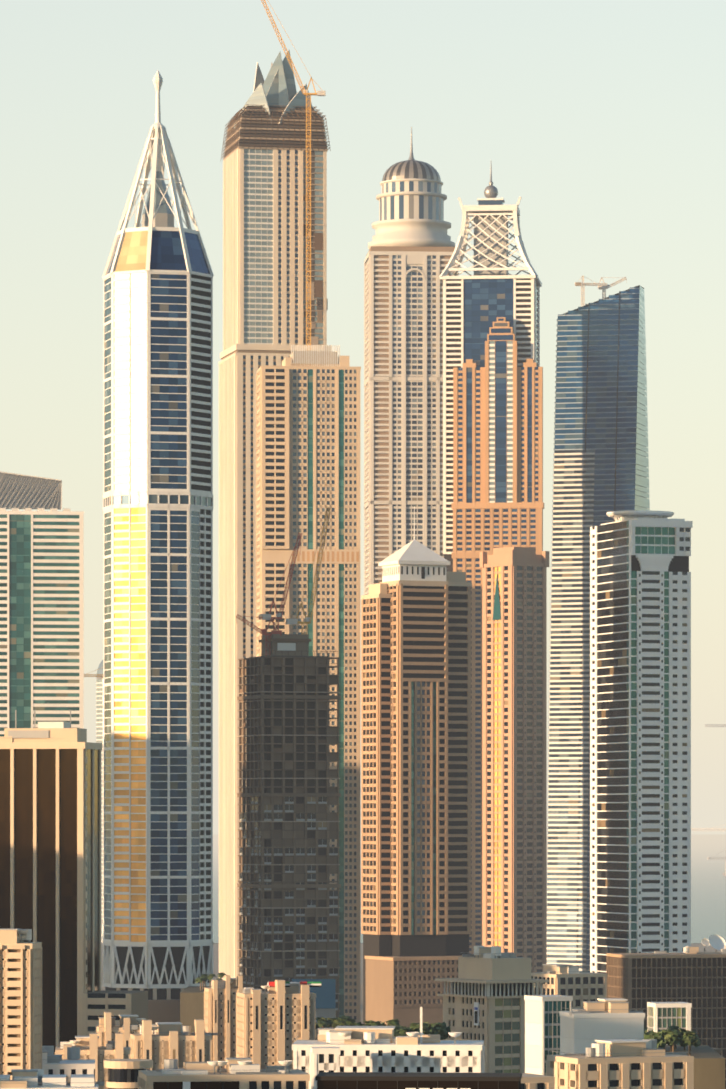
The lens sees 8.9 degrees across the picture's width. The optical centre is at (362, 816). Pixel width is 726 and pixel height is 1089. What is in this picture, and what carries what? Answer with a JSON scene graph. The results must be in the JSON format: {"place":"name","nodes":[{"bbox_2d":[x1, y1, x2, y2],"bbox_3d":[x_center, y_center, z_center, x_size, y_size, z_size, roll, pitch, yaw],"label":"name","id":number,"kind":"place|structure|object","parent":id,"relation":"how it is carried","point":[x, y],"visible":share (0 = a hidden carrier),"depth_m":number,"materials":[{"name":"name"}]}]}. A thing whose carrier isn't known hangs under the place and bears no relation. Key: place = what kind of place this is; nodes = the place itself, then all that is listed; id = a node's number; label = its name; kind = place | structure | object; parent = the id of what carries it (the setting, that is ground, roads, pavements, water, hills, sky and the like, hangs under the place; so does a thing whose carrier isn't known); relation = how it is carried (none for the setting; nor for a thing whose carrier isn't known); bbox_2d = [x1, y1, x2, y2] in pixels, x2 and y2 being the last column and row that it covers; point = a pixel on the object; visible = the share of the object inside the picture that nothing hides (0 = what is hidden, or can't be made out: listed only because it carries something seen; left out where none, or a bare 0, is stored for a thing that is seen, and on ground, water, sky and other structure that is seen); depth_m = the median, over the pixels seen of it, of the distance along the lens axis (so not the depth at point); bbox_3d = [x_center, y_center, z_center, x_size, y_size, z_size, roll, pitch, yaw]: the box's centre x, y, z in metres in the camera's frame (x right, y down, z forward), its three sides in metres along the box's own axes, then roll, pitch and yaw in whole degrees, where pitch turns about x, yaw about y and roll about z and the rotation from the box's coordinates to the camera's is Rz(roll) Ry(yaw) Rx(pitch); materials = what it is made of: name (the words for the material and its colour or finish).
{"place":"outdoors","nodes":[
{"label":"outdoors","id":0,"kind":"place"},
{"bbox_2d":[0,0,725,833],"label":"sky","id":1,"kind":"structure","parent":0,"point":[606,118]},
{"bbox_2d":[101,943,720,1023],"bbox_3d":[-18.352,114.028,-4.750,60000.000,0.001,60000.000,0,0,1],"label":"ground","id":2,"kind":"structure","parent":0,"point":[710,948],"depth_m":3681.99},
{"bbox_2d":[0,929,41,1079],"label":"high-rise apartments","id":3,"kind":"structure","parent":2,"relation":"on","point":[21,1005],"depth_m":989.64,"materials":[{"name":"beige concrete"}]},
{"bbox_2d":[0,471,83,736],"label":"banded tower","id":4,"kind":"structure","parent":2,"relation":"on","point":[41,611],"depth_m":2677.84,"materials":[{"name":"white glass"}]},
{"bbox_2d":[0,1069,103,1088],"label":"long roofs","id":5,"kind":"structure","parent":2,"relation":"on","point":[30,1079],"depth_m":841.21,"materials":[{"name":"white concrete"}]},
{"bbox_2d":[42,1046,94,1081],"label":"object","id":6,"kind":"structure","parent":2,"relation":"on","point":[72,1063],"depth_m":1037.67,"materials":[{"name":"white concrete"}]},
{"bbox_2d":[0,710,147,1053],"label":"bronze glass tower","id":7,"kind":"structure","parent":2,"relation":"on","point":[50,834],"depth_m":1384.13,"materials":[{"name":"brown glass"}]},
{"bbox_2d":[54,1033,130,1088],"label":"cream high rise","id":8,"kind":"structure","parent":2,"relation":"on","point":[90,1048],"depth_m":1238.77,"materials":[{"name":"beige concrete"}]},
{"bbox_2d":[96,660,102,918],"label":"distant tower","id":9,"kind":"structure","parent":2,"relation":"on","point":[99,709],"depth_m":5183.54,"materials":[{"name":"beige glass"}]},
{"bbox_2d":[84,667,102,676],"bbox_3d":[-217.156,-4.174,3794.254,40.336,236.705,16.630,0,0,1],"label":"distant crane","id":10,"kind":"object","parent":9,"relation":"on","point":[87,675],"visible":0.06,"depth_m":3792.74,"materials":[{"name":"metal"}]},
{"bbox_2d":[95,1012,145,1045],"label":"building","id":11,"kind":"structure","parent":2,"relation":"on","point":[107,1029],"depth_m":1338.87,"materials":[{"name":"beige concrete"}]},
{"bbox_2d":[104,1059,152,1088],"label":"building","id":12,"kind":"structure","parent":2,"relation":"on","point":[122,1073],"depth_m":941.60,"materials":[{"name":"beige concrete"}]},
{"bbox_2d":[102,71,213,1023],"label":"skyscraper","id":13,"kind":"structure","parent":2,"relation":"on","point":[157,276],"depth_m":1976.99,"materials":[{"name":"blue glass"}]},
{"bbox_2d":[130,1019,217,1069],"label":"building","id":14,"kind":"structure","parent":2,"relation":"on","point":[157,1043],"depth_m":1288.19,"materials":[{"name":"beige concrete"}]},
{"bbox_2d":[204,975,243,1068],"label":"cream block","id":15,"kind":"structure","parent":2,"relation":"on","point":[220,1007],"depth_m":1539.62,"materials":[{"name":"beige concrete"}]},
{"bbox_2d":[138,1058,309,1088],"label":"cream office building","id":16,"kind":"structure","parent":2,"relation":"on","point":[240,1073],"depth_m":887.56,"materials":[{"name":"beige concrete"}]},
{"bbox_2d":[218,50,330,985],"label":"skyscraper","id":17,"kind":"structure","parent":2,"relation":"on","point":[264,238],"depth_m":2472.97,"materials":[{"name":"concrete"}]},
{"bbox_2d":[261,0,325,350],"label":"tower crane","id":18,"kind":"object","parent":17,"relation":"on","point":[318,93],"visible":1,"depth_m":2466.87,"materials":[{"name":"metal"}]},
{"bbox_2d":[236,980,315,1068],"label":"cream block","id":19,"kind":"structure","parent":2,"relation":"on","point":[275,1021],"depth_m":1485.84,"materials":[{"name":"beige concrete"}]},
{"bbox_2d":[268,982,320,992],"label":"flags","id":20,"kind":"object","parent":19,"relation":"attached to","point":[310,984],"visible":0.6,"depth_m":1490.26},
{"bbox_2d":[237,634,340,1017],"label":"skyscraper under construction","id":21,"kind":"structure","parent":2,"relation":"on","point":[288,864],"depth_m":2027.56,"materials":[{"name":"grey concrete"}]},
{"bbox_2d":[236,507,330,655],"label":"construction cranes","id":22,"kind":"object","parent":21,"relation":"on","point":[278,617],"visible":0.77,"depth_m":2037.77},
{"bbox_2d":[256,345,360,1022],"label":"skyscraper","id":23,"kind":"structure","parent":2,"relation":"on","point":[307,437],"depth_m":2281.60,"materials":[{"name":"beige concrete"}]},
{"bbox_2d":[292,979,335,1027],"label":"building","id":24,"kind":"structure","parent":2,"relation":"on","point":[325,1001],"depth_m":1795.31,"materials":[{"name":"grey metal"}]},
{"bbox_2d":[310,1047,339,1088],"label":"low-rise building","id":25,"kind":"structure","parent":2,"relation":"on","point":[324,1059],"depth_m":972.29,"materials":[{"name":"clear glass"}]},
{"bbox_2d":[292,1007,484,1088],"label":"building","id":26,"kind":"structure","parent":2,"relation":"on","point":[373,1049],"depth_m":985.10,"materials":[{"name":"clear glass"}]},
{"bbox_2d":[364,127,457,594],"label":"domed tower","id":27,"kind":"structure","parent":2,"relation":"on","point":[411,246],"depth_m":3118.30,"materials":[{"name":"beige concrete"}]},
{"bbox_2d":[361,506,471,1027],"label":"skyscraper","id":28,"kind":"structure","parent":2,"relation":"on","point":[416,767],"depth_m":2236.95,"materials":[{"name":"brown concrete"}]},
{"bbox_2d":[315,1072,521,1088],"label":"building","id":29,"kind":"structure","parent":2,"relation":"on","point":[369,1080],"depth_m":888.52,"materials":[{"name":"black glass"}]},
{"bbox_2d":[439,165,543,953],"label":"skyscraper","id":30,"kind":"structure","parent":2,"relation":"on","point":[492,433],"depth_m":2866.77,"materials":[{"name":"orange concrete"}]},
{"bbox_2d":[435,946,549,1072],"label":"office building","id":31,"kind":"structure","parent":2,"relation":"on","point":[492,987],"depth_m":1435.05,"materials":[{"name":"grey concrete"}]},
{"bbox_2d":[480,547,548,972],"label":"skyscraper","id":32,"kind":"structure","parent":2,"relation":"on","point":[514,750],"depth_m":2635.07,"materials":[{"name":"beige concrete"}]},
{"bbox_2d":[521,1073,554,1088],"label":"beige office building","id":33,"kind":"structure","parent":2,"relation":"on","point":[532,1081],"depth_m":941.59,"materials":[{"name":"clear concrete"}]},
{"bbox_2d":[531,964,606,1008],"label":"building","id":34,"kind":"structure","parent":2,"relation":"on","point":[580,987],"depth_m":1686.86,"materials":[{"name":"beige concrete"}]},
{"bbox_2d":[547,285,649,971],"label":"twisted tower","id":35,"kind":"structure","parent":2,"relation":"on","point":[601,464],"depth_m":2968.29,"materials":[{"name":"blue glass"}]},
{"bbox_2d":[575,276,626,306],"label":"construction cranes","id":36,"kind":"object","parent":35,"relation":"on","point":[603,286],"visible":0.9,"depth_m":2979.77,"materials":[{"name":"metal"}]},
{"bbox_2d":[559,998,644,1054],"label":"building","id":37,"kind":"structure","parent":2,"relation":"on","point":[588,1025],"depth_m":1138.32,"materials":[{"name":"grey concrete"}]},
{"bbox_2d":[546,1039,693,1088],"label":"beige office building","id":38,"kind":"structure","parent":2,"relation":"on","point":[625,1064],"depth_m":988.06,"materials":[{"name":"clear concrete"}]},
{"bbox_2d":[590,510,692,972],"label":"skyscraper","id":39,"kind":"structure","parent":2,"relation":"on","point":[640,736],"depth_m":2121.24,"materials":[{"name":"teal concrete"}]},
{"bbox_2d":[607,935,725,1088],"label":"glass office building","id":40,"kind":"structure","parent":2,"relation":"on","point":[694,976],"depth_m":1878.75,"materials":[{"name":"brown metal"}]},
{"bbox_2d":[647,1002,691,1044],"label":"building","id":41,"kind":"structure","parent":2,"relation":"on","point":[661,1016],"depth_m":1339.46,"materials":[{"name":"white concrete"}]},
{"bbox_2d":[691,724,725,875],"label":"construction cranes","id":42,"kind":"object","parent":2,"relation":"on","point":[714,828],"visible":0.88,"depth_m":8964.52,"materials":[{"name":"metal"}]},
{"bbox_2d":[101,834,725,942],"bbox_3d":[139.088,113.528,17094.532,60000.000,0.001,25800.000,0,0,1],"label":"sea","id":43,"kind":"structure","parent":0,"point":[708,899],"depth_m":7395.57,"materials":[{"name":"liquid"}]},
{"bbox_2d":[180,986,724,1088],"bbox_3d":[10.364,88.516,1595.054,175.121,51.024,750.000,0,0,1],"label":"garden terrace ground","id":44,"kind":"structure","parent":0,"point":[709,1067],"depth_m":1254.45,"materials":[{"name":"soil"}]},
{"bbox_2d":[195,972,700,1055],"bbox_3d":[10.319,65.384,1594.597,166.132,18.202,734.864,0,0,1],"label":"trees","id":45,"kind":"object","parent":44,"relation":"on","point":[671,1036],"visible":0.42,"depth_m":1307.01,"materials":[{"name":"green plant"}]},
{"bbox_2d":[524,995,572,1074],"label":"building","id":46,"kind":"structure","parent":0,"point":[542,1029],"depth_m":1240.15,"materials":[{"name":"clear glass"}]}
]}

